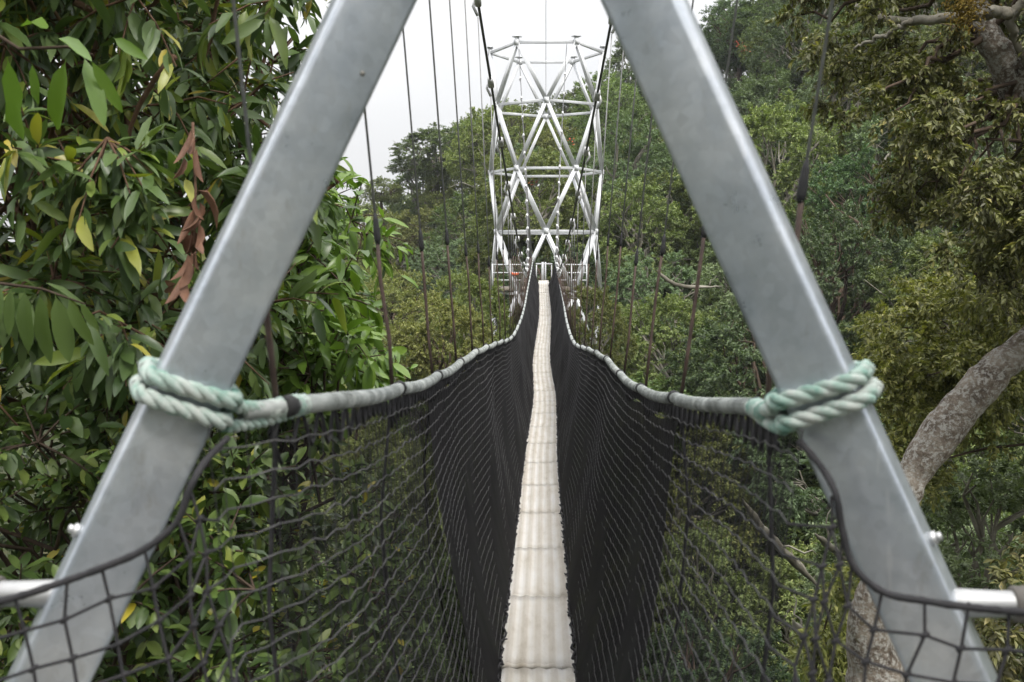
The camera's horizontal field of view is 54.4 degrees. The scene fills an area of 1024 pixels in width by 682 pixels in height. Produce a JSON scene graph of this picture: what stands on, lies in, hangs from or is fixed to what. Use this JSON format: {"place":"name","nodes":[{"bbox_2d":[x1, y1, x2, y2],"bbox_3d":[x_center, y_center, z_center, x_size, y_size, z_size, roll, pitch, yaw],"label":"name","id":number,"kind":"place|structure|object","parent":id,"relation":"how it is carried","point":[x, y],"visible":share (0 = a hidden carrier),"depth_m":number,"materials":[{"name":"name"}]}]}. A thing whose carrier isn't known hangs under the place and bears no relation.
{"place":"outdoors","nodes":[
{"label":"outdoors","id":0,"kind":"place"},
{"bbox_2d":[0,0,756,250],"label":"sky","id":1,"kind":"structure","parent":0,"point":[387,109],"materials":[{"name":"white"}]},
{"bbox_2d":[0,19,1023,680],"bbox_3d":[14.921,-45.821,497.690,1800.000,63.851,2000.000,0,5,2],"label":"ground","id":2,"kind":"structure","parent":0,"point":[62,461],"depth_m":41.99,"materials":[{"name":"green plant"}]},
{"bbox_2d":[0,0,358,631],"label":"broadleaf tree","id":3,"kind":"object","parent":2,"relation":"on","point":[91,234],"visible":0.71,"depth_m":4.12,"materials":[{"name":"green plant"}]},
{"bbox_2d":[0,282,98,362],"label":"leaf spray","id":4,"kind":"object","parent":3,"relation":"attached to","point":[64,320],"visible":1,"depth_m":3.35,"materials":[{"name":"green plant"}]},
{"bbox_2d":[0,17,147,139],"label":"leaf spray","id":5,"kind":"object","parent":3,"relation":"attached to","point":[99,86],"visible":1,"depth_m":3.11,"materials":[{"name":"green plant"}]},
{"bbox_2d":[121,54,176,188],"bbox_3d":[-1.502,-0.891,4.080,0.390,0.519,0.035,3,6,33],"label":"bare twig","id":6,"kind":"object","parent":3,"relation":"attached to","point":[151,84],"visible":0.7,"depth_m":4.05,"materials":[{"name":"brown plant"}]},
{"bbox_2d":[164,122,218,303],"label":"withered leaves","id":7,"kind":"object","parent":3,"relation":"attached to","point":[193,242],"visible":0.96,"depth_m":3.56,"materials":[{"name":"brown plant"}]},
{"bbox_2d":[0,283,415,681],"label":"leafy shrub","id":8,"kind":"object","parent":2,"relation":"on","point":[36,542],"visible":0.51,"depth_m":4.70,"materials":[{"name":"green plant"}]},
{"bbox_2d":[216,157,417,650],"bbox_3d":[-1.444,2.188,6.875,1.549,7.110,2.614,0,5,2],"label":"bright shrub","id":9,"kind":"object","parent":2,"relation":"on","point":[316,363],"visible":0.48,"depth_m":6.18,"materials":[{"name":"green plant"}]},
{"bbox_2d":[247,557,457,681],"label":"forest tree","id":10,"kind":"object","parent":2,"relation":"on","point":[267,671],"visible":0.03,"depth_m":15.97,"materials":[{"name":"green plant"}]},
{"bbox_2d":[260,459,447,608],"bbox_3d":[-3.320,6.845,22.599,5.985,8.673,6.313,-3,4,-43],"label":"forest tree","id":11,"kind":"object","parent":2,"relation":"on","point":[311,573],"visible":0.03,"depth_m":21.09,"materials":[{"name":"green plant"}]},
{"bbox_2d":[318,418,402,489],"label":"forest tree","id":12,"kind":"object","parent":2,"relation":"on","point":[346,457],"visible":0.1,"depth_m":32.45,"materials":[{"name":"green plant"}]},
{"bbox_2d":[322,196,405,259],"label":"forest tree","id":13,"kind":"object","parent":2,"relation":"on","point":[366,206],"visible":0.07,"depth_m":82.74,"materials":[{"name":"green plant"}]},
{"bbox_2d":[358,175,403,224],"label":"ridge tree","id":14,"kind":"object","parent":2,"relation":"on","point":[388,197],"visible":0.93,"depth_m":75.14,"materials":[{"name":"green plant"}]},
{"bbox_2d":[345,208,445,286],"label":"forest tree","id":15,"kind":"object","parent":2,"relation":"on","point":[400,265],"visible":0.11,"depth_m":69.57,"materials":[{"name":"green plant"}]},
{"bbox_2d":[350,262,445,350],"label":"forest tree","id":16,"kind":"object","parent":2,"relation":"on","point":[391,293],"visible":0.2,"depth_m":50.41,"materials":[{"name":"green plant"}]},
{"bbox_2d":[379,156,459,228],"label":"forest tree","id":17,"kind":"object","parent":2,"relation":"on","point":[399,207],"visible":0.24,"depth_m":80.67,"materials":[{"name":"green plant"}]},
{"bbox_2d":[395,201,469,288],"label":"forest tree","id":18,"kind":"object","parent":2,"relation":"on","point":[412,225],"visible":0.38,"depth_m":66.89,"materials":[{"name":"green plant"}]},
{"bbox_2d":[384,121,485,202],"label":"umbrella tree","id":19,"kind":"object","parent":2,"relation":"on","point":[428,162],"visible":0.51,"depth_m":76.09,"materials":[{"name":"green plant"}]},
{"bbox_2d":[381,288,495,388],"bbox_3d":[-1.695,0.942,24.329,3.012,4.466,2.954,3,5,29],"label":"bright bush","id":20,"kind":"object","parent":2,"relation":"on","point":[417,348],"visible":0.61,"depth_m":23.58,"materials":[{"name":"green plant"}]},
{"bbox_2d":[403,236,484,301],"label":"forest tree","id":21,"kind":"object","parent":2,"relation":"on","point":[430,265],"visible":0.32,"depth_m":56.10,"materials":[{"name":"green plant"}]},
{"bbox_2d":[412,171,478,225],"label":"forest tree","id":22,"kind":"object","parent":2,"relation":"on","point":[430,197],"visible":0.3,"depth_m":75.96,"materials":[{"name":"green plant"}]},
{"bbox_2d":[423,191,502,259],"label":"forest tree","id":23,"kind":"object","parent":2,"relation":"on","point":[456,203],"visible":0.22,"depth_m":60.73,"materials":[{"name":"green plant"}]},
{"bbox_2d":[417,267,514,365],"bbox_3d":[-1.323,0.548,28.210,2.968,5.310,3.025,-1,5,-9],"label":"bright bush","id":24,"kind":"object","parent":2,"relation":"on","point":[460,294],"visible":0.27,"depth_m":27.64,"materials":[{"name":"green plant"}]},
{"bbox_2d":[442,99,545,185],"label":"forest tree","id":25,"kind":"object","parent":2,"relation":"on","point":[450,155],"visible":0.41,"depth_m":69.31,"materials":[{"name":"green plant"}]},
{"bbox_2d":[456,200,539,275],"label":"forest tree","id":26,"kind":"object","parent":2,"relation":"on","point":[473,232],"visible":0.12,"depth_m":50.99,"materials":[{"name":"green plant"}]},
{"bbox_2d":[4,0,996,681],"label":"metal frame","id":27,"kind":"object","parent":2,"relation":"on","point":[794,330],"depth_m":1.61,"materials":[{"name":"metal"}]},
{"bbox_2d":[0,576,54,610],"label":"platform rail","id":28,"kind":"object","parent":27,"relation":"attached to","point":[8,587],"visible":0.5,"depth_m":1.62,"materials":[{"name":"silver metal"}]},
{"bbox_2d":[129,356,311,432],"bbox_3d":[-0.480,0.089,1.692,0.325,0.132,0.163,-3,6,-31],"label":"rope lashing","id":29,"kind":"object","parent":27,"relation":"attached to","point":[152,374],"visible":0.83,"depth_m":1.60,"materials":[{"name":"green fabric"}]},
{"bbox_2d":[555,18,613,277],"bbox_3d":[1.233,-4.772,16.315,1.064,7.483,33.427,0,5,0],"label":"cable","id":30,"kind":"object","parent":27,"relation":"attached to","point":[597,97],"visible":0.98,"depth_m":10.78,"materials":[{"name":"metal"}]},
{"bbox_2d":[591,34,611,347],"bbox_3d":[0.605,-0.554,7.927,0.358,3.704,0.032,0,5,2],"label":"hanger","id":31,"kind":"object","parent":30,"relation":"hanging from","point":[601,196],"visible":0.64,"depth_m":7.88,"materials":[{"name":"metal"}]},
{"bbox_2d":[599,51,623,351],"bbox_3d":[0.608,-0.723,6.898,0.430,4.167,0.021,0,5,2],"label":"hanger","id":32,"kind":"object","parent":30,"relation":"hanging from","point":[610,206],"visible":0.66,"depth_m":6.88,"materials":[{"name":"metal"}]},
{"bbox_2d":[609,78,636,358],"bbox_3d":[0.618,-0.921,5.879,0.514,4.676,0.021,0,5,2],"label":"hanger","id":33,"kind":"object","parent":30,"relation":"hanging from","point":[621,240],"visible":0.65,"depth_m":5.90,"materials":[{"name":"metal"}]},
{"bbox_2d":[623,113,652,372],"bbox_3d":[0.637,-1.146,4.853,0.614,5.231,0.022,0,5,2],"label":"hanger","id":34,"kind":"object","parent":30,"relation":"hanging from","point":[633,286],"visible":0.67,"depth_m":4.91,"materials":[{"name":"metal"}]},
{"bbox_2d":[645,0,693,386],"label":"hanger","id":35,"kind":"object","parent":30,"relation":"hanging from","point":[662,248],"visible":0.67,"depth_m":3.93,"materials":[{"name":"metal"}]},
{"bbox_2d":[680,0,737,456],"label":"hanger","id":36,"kind":"object","parent":30,"relation":"hanging from","point":[703,234],"visible":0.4,"depth_m":2.93,"materials":[{"name":"metal"}]},
{"bbox_2d":[760,0,833,681],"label":"hanger","id":37,"kind":"object","parent":30,"relation":"hanging from","point":[802,189],"visible":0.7,"depth_m":1.92,"materials":[{"name":"metal"}]},
{"bbox_2d":[554,256,776,466],"bbox_3d":[0.912,-0.959,17.290,0.131,1.122,31.342,0,5,2],"label":"handrail","id":38,"kind":"object","parent":27,"relation":"attached to","point":[731,405],"visible":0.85,"depth_m":2.81,"materials":[{"name":"plastic"}]},
{"bbox_2d":[744,359,883,435],"bbox_3d":[0.512,0.094,1.759,0.195,0.150,0.449,0,5,2],"label":"rope lashing","id":39,"kind":"object","parent":27,"relation":"attached to","point":[774,402],"visible":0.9,"depth_m":1.57,"materials":[{"name":"green fabric"}]},
{"bbox_2d":[955,586,1023,622],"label":"platform rail","id":40,"kind":"object","parent":27,"relation":"attached to","point":[1011,596],"visible":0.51,"depth_m":1.57,"materials":[{"name":"silver metal"}]},
{"bbox_2d":[468,105,554,166],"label":"forest tree","id":41,"kind":"object","parent":2,"relation":"on","point":[520,121],"visible":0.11,"depth_m":73.39,"materials":[{"name":"green plant"}]},
{"bbox_2d":[455,225,577,314],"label":"forest tree","id":42,"kind":"object","parent":2,"relation":"on","point":[473,255],"visible":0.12,"depth_m":47.16,"materials":[{"name":"green plant"}]},
{"bbox_2d":[449,146,601,267],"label":"slope tree","id":43,"kind":"object","parent":2,"relation":"on","point":[541,161],"visible":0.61,"depth_m":46.47,"materials":[{"name":"green plant"}]},
{"bbox_2d":[487,35,604,343],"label":"lattice tower","id":44,"kind":"structure","parent":2,"relation":"on","point":[517,176],"depth_m":33.42,"materials":[{"name":"metal"}]},
{"bbox_2d":[472,0,528,277],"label":"cable","id":45,"kind":"object","parent":44,"relation":"attached to","point":[490,79],"visible":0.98,"depth_m":10.17,"materials":[{"name":"metal"}]},
{"bbox_2d":[231,0,279,681],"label":"hanger","id":46,"kind":"object","parent":45,"relation":"hanging from","point":[271,356],"visible":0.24,"depth_m":1.77,"materials":[{"name":"metal"}]},
{"bbox_2d":[237,257,533,467],"bbox_3d":[0.186,-0.976,17.307,0.169,1.018,31.351,0,5,2],"label":"handrail","id":47,"kind":"object","parent":46,"relation":"attached to","point":[327,401],"visible":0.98,"depth_m":2.09,"materials":[{"name":"plastic"}]},
{"bbox_2d":[364,109,401,681],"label":"hanger","id":48,"kind":"object","parent":45,"relation":"hanging from","point":[377,234],"visible":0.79,"depth_m":2.75,"materials":[{"name":"metal"}]},
{"bbox_2d":[402,29,433,373],"bbox_3d":[-0.382,-1.457,3.659,0.565,5.957,0.022,0,5,4],"label":"hanger","id":49,"kind":"object","parent":45,"relation":"hanging from","point":[421,244],"visible":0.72,"depth_m":3.74,"materials":[{"name":"metal"}]},
{"bbox_2d":[428,0,456,361],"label":"hanger","id":50,"kind":"object","parent":45,"relation":"hanging from","point":[449,273],"visible":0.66,"depth_m":4.72,"materials":[{"name":"metal"}]},
{"bbox_2d":[449,0,472,350],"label":"hanger","id":51,"kind":"object","parent":45,"relation":"hanging from","point":[465,250],"visible":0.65,"depth_m":5.71,"materials":[{"name":"metal"}]},
{"bbox_2d":[464,0,483,345],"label":"hanger","id":52,"kind":"object","parent":45,"relation":"hanging from","point":[478,250],"visible":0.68,"depth_m":6.71,"materials":[{"name":"metal"}]},
{"bbox_2d":[477,17,492,342],"bbox_3d":[-0.121,-0.587,7.740,0.295,3.793,0.036,1,5,9],"label":"hanger","id":53,"kind":"object","parent":45,"relation":"hanging from","point":[485,184],"visible":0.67,"depth_m":7.70,"materials":[{"name":"metal"}]},
{"bbox_2d":[490,96,500,340],"bbox_3d":[-0.063,-0.439,8.750,0.247,3.366,0.028,0,5,2],"label":"hanger","id":54,"kind":"object","parent":45,"relation":"hanging from","point":[495,227],"visible":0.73,"depth_m":8.71,"materials":[{"name":"metal"}]},
{"bbox_2d":[478,241,613,341],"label":"forest tree","id":55,"kind":"object","parent":2,"relation":"on","point":[579,257],"visible":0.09,"depth_m":41.30,"materials":[{"name":"green plant"}]},
{"bbox_2d":[521,85,587,139],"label":"forest tree","id":56,"kind":"object","parent":2,"relation":"on","point":[568,95],"visible":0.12,"depth_m":84.51,"materials":[{"name":"green plant"}]},
{"bbox_2d":[522,120,588,183],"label":"forest tree","id":57,"kind":"object","parent":2,"relation":"on","point":[549,140],"visible":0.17,"depth_m":68.44,"materials":[{"name":"green plant"}]},
{"bbox_2d":[543,134,612,194],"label":"forest tree","id":58,"kind":"object","parent":2,"relation":"on","point":[574,151],"visible":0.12,"depth_m":64.02,"materials":[{"name":"green plant"}]},
{"bbox_2d":[537,191,648,291],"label":"forest tree","id":59,"kind":"object","parent":2,"relation":"on","point":[603,207],"visible":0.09,"depth_m":45.92,"materials":[{"name":"green plant"}]},
{"bbox_2d":[167,8,1023,675],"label":"undergrowth","id":60,"kind":"object","parent":2,"relation":"on","point":[811,518],"visible":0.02,"depth_m":28.67,"materials":[{"name":"green plant"}]},
{"bbox_2d":[563,280,637,368],"bbox_3d":[2.228,0.576,28.542,2.428,4.646,2.475,-4,6,-41],"label":"bright bush","id":61,"kind":"object","parent":2,"relation":"on","point":[616,359],"visible":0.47,"depth_m":27.99,"materials":[{"name":"green plant"}]},
{"bbox_2d":[563,69,645,149],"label":"forest tree","id":62,"kind":"object","parent":2,"relation":"on","point":[614,89],"visible":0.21,"depth_m":70.11,"materials":[{"name":"green plant"}]},
{"bbox_2d":[571,98,662,170],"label":"forest tree","id":63,"kind":"object","parent":2,"relation":"on","point":[611,108],"visible":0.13,"depth_m":66.14,"materials":[{"name":"green plant"}]},
{"bbox_2d":[603,38,640,93],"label":"forest tree","id":64,"kind":"object","parent":2,"relation":"on","point":[616,58],"visible":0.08,"depth_m":84.01,"materials":[{"name":"green plant"}]},
{"bbox_2d":[562,110,686,295],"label":"slope tree","id":65,"kind":"object","parent":2,"relation":"on","point":[638,149],"visible":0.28,"depth_m":48.40,"materials":[{"name":"green plant"}]},
{"bbox_2d":[583,177,706,295],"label":"forest tree","id":66,"kind":"object","parent":2,"relation":"on","point":[657,210],"visible":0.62,"depth_m":43.41,"materials":[{"name":"green plant"}]},
{"bbox_2d":[609,167,715,297],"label":"forest tree","id":67,"kind":"object","parent":2,"relation":"on","point":[678,192],"visible":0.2,"depth_m":45.99,"materials":[{"name":"green plant"}]},
{"bbox_2d":[602,249,723,364],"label":"forest tree","id":68,"kind":"object","parent":2,"relation":"on","point":[684,270],"visible":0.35,"depth_m":39.82,"materials":[{"name":"green plant"}]},
{"bbox_2d":[603,291,757,415],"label":"forest tree","id":69,"kind":"object","parent":2,"relation":"on","point":[675,302],"visible":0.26,"depth_m":33.64,"materials":[{"name":"green plant"}]},
{"bbox_2d":[630,371,753,515],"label":"forest tree","id":70,"kind":"object","parent":2,"relation":"on","point":[668,387],"visible":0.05,"depth_m":30.70,"materials":[{"name":"green plant"}]},
{"bbox_2d":[639,401,765,566],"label":"forest tree","id":71,"kind":"object","parent":2,"relation":"on","point":[742,522],"visible":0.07,"depth_m":25.44,"materials":[{"name":"green plant"}]},
{"bbox_2d":[669,520,779,677],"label":"forest tree","id":72,"kind":"object","parent":2,"relation":"on","point":[736,593],"visible":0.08,"depth_m":21.52,"materials":[{"name":"green plant"}]},
{"bbox_2d":[698,0,766,104],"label":"dark tree","id":73,"kind":"object","parent":2,"relation":"on","point":[720,55],"visible":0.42,"depth_m":68.80,"materials":[{"name":"green plant"}]},
{"bbox_2d":[674,611,807,681],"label":"forest tree","id":74,"kind":"object","parent":2,"relation":"on","point":[784,676],"visible":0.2,"depth_m":18.01,"materials":[{"name":"green plant"}]},
{"bbox_2d":[656,303,864,522],"bbox_3d":[7.609,2.726,29.815,6.021,7.890,6.202,-1,5,-8],"label":"forest tree","id":75,"kind":"object","parent":2,"relation":"on","point":[715,374],"visible":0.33,"depth_m":29.15,"materials":[{"name":"green plant"}]},
{"bbox_2d":[692,214,840,397],"bbox_3d":[8.906,-0.828,35.112,5.214,8.490,5.869,1,4,25],"label":"forest tree","id":76,"kind":"object","parent":2,"relation":"on","point":[711,271],"visible":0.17,"depth_m":34.33,"materials":[{"name":"green plant"}]},
{"bbox_2d":[721,0,819,90],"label":"forest tree","id":77,"kind":"object","parent":2,"relation":"on","point":[754,9],"visible":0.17,"depth_m":66.77,"materials":[{"name":"green plant"}]},
{"bbox_2d":[736,3,821,108],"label":"forest tree","id":78,"kind":"object","parent":2,"relation":"on","point":[751,43],"visible":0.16,"depth_m":63.10,"materials":[{"name":"green plant"}]},
{"bbox_2d":[730,60,828,176],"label":"forest tree","id":79,"kind":"object","parent":2,"relation":"on","point":[752,91],"visible":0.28,"depth_m":47.53,"materials":[{"name":"green plant"}]},
{"bbox_2d":[742,499,819,587],"bbox_3d":[4.064,3.069,14.780,1.579,1.656,0.591,-5,7,-45],"label":"bare branch","id":80,"kind":"object","parent":2,"relation":"on","point":[799,566],"visible":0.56,"depth_m":14.80,"materials":[{"name":"grey plant"}]},
{"bbox_2d":[731,537,834,681],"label":"forest tree","id":81,"kind":"object","parent":2,"relation":"on","point":[786,596],"visible":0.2,"depth_m":22.92,"materials":[{"name":"green plant"}]},
{"bbox_2d":[685,89,889,228],"bbox_3d":[10.785,-5.150,40.689,6.765,9.729,7.136,4,3,-31],"label":"forest tree","id":82,"kind":"object","parent":2,"relation":"on","point":[757,124],"visible":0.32,"depth_m":39.14,"materials":[{"name":"green plant"}]},
{"bbox_2d":[741,0,849,90],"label":"forest tree","id":83,"kind":"object","parent":2,"relation":"on","point":[782,61],"visible":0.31,"depth_m":57.22,"materials":[{"name":"green plant"}]},
{"bbox_2d":[783,561,859,681],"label":"olive bush","id":84,"kind":"object","parent":2,"relation":"on","point":[840,663],"visible":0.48,"depth_m":9.29,"materials":[{"name":"green plant"}]},
{"bbox_2d":[719,388,944,542],"bbox_3d":[8.398,4.551,25.956,5.539,7.668,5.753,-2,5,-20],"label":"forest tree","id":85,"kind":"object","parent":2,"relation":"on","point":[800,504],"visible":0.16,"depth_m":24.81,"materials":[{"name":"green plant"}]},
{"bbox_2d":[793,19,889,115],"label":"forest tree","id":86,"kind":"object","parent":2,"relation":"on","point":[818,26],"visible":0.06,"depth_m":51.81,"materials":[{"name":"green plant"}]},
{"bbox_2d":[776,57,911,154],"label":"forest tree","id":87,"kind":"object","parent":2,"relation":"on","point":[809,80],"visible":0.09,"depth_m":44.40,"materials":[{"name":"green plant"}]},
{"bbox_2d":[787,199,937,342],"bbox_3d":[10.438,-0.235,31.532,5.739,8.498,5.520,0,5,0],"label":"forest tree","id":88,"kind":"object","parent":2,"relation":"on","point":[846,235],"visible":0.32,"depth_m":30.01,"materials":[{"name":"green plant"}]},
{"bbox_2d":[812,100,913,213],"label":"forest tree","id":89,"kind":"object","parent":2,"relation":"on","point":[866,126],"visible":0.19,"depth_m":39.92,"materials":[{"name":"green plant"}]},
{"bbox_2d":[794,141,956,273],"bbox_3d":[13.452,-3.264,36.478,5.444,7.869,5.413,3,5,28],"label":"forest tree","id":90,"kind":"object","parent":2,"relation":"on","point":[845,167],"visible":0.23,"depth_m":35.40,"materials":[{"name":"green plant"}]},
{"bbox_2d":[765,0,1023,681],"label":"leaning tree","id":91,"kind":"object","parent":2,"relation":"on","point":[943,128],"visible":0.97,"depth_m":7.72,"materials":[{"name":"green plant"}]},
{"bbox_2d":[791,470,1023,657],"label":"grey green tree","id":92,"kind":"object","parent":2,"relation":"on","point":[963,552],"visible":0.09,"depth_m":15.35,"materials":[{"name":"green plant"}]},
{"bbox_2d":[839,231,999,370],"bbox_3d":[12.598,0.645,28.262,6.369,7.699,6.038,7,10,40],"label":"forest tree","id":93,"kind":"object","parent":2,"relation":"on","point":[914,255],"visible":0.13,"depth_m":28.10,"materials":[{"name":"green plant"}]},
{"bbox_2d":[817,430,1023,681],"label":"grey green tree","id":94,"kind":"object","parent":2,"relation":"on","point":[988,490],"visible":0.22,"depth_m":11.88,"materials":[{"name":"green plant"}]},
{"bbox_2d":[843,0,1002,66],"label":"forest tree","id":95,"kind":"object","parent":2,"relation":"on","point":[879,31],"visible":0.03,"depth_m":46.83,"materials":[{"name":"green plant"}]},
{"bbox_2d":[867,23,991,118],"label":"forest tree","id":96,"kind":"object","parent":2,"relation":"on","point":[968,69],"visible":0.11,"depth_m":41.94,"materials":[{"name":"green plant"}]},
{"bbox_2d":[845,253,1023,512],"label":"round tree","id":97,"kind":"object","parent":2,"relation":"on","point":[921,385],"visible":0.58,"depth_m":9.77,"materials":[{"name":"green plant"}]},
{"bbox_2d":[864,194,1005,304],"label":"forest tree","id":98,"kind":"object","parent":2,"relation":"on","point":[935,231],"visible":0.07,"depth_m":32.05,"materials":[{"name":"green plant"}]},
{"bbox_2d":[885,76,1023,227],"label":"forest tree","id":99,"kind":"object","parent":2,"relation":"on","point":[980,150],"visible":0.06,"depth_m":34.51,"materials":[{"name":"green plant"}]},
{"bbox_2d":[890,418,1023,542],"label":"forest tree","id":100,"kind":"object","parent":2,"relation":"on","point":[967,460],"visible":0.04,"depth_m":24.11,"materials":[{"name":"green plant"}]},
{"bbox_2d":[957,324,1023,490],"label":"forest tree","id":101,"kind":"object","parent":2,"relation":"on","point":[1020,455],"visible":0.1,"depth_m":24.65,"materials":[{"name":"green plant"}]},
{"bbox_2d":[974,531,1023,681],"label":"corner bush","id":102,"kind":"object","parent":2,"relation":"on","point":[993,628],"visible":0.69,"depth_m":7.84,"materials":[{"name":"green plant"}]},
{"bbox_3d":[-0.084,1.772,-0.452,2.500,0.163,2.200,0,5,2],"label":"tower platform","id":103,"kind":"object","parent":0,"visible":0},
{"bbox_2d":[500,280,574,681],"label":"walkway","id":104,"kind":"structure","parent":103,"relation":"on","point":[538,642],"depth_m":6.13,"materials":[{"name":"metal"}]},
{"bbox_2d":[0,260,539,681],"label":"safety net","id":105,"kind":"object","parent":104,"relation":"attached to","point":[464,438],"visible":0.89,"depth_m":3.19,"materials":[{"name":"black fabric"}]},
{"bbox_2d":[548,261,1023,681],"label":"safety net","id":106,"kind":"object","parent":104,"relation":"attached to","point":[626,469],"visible":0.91,"depth_m":3.14,"materials":[{"name":"black fabric"}]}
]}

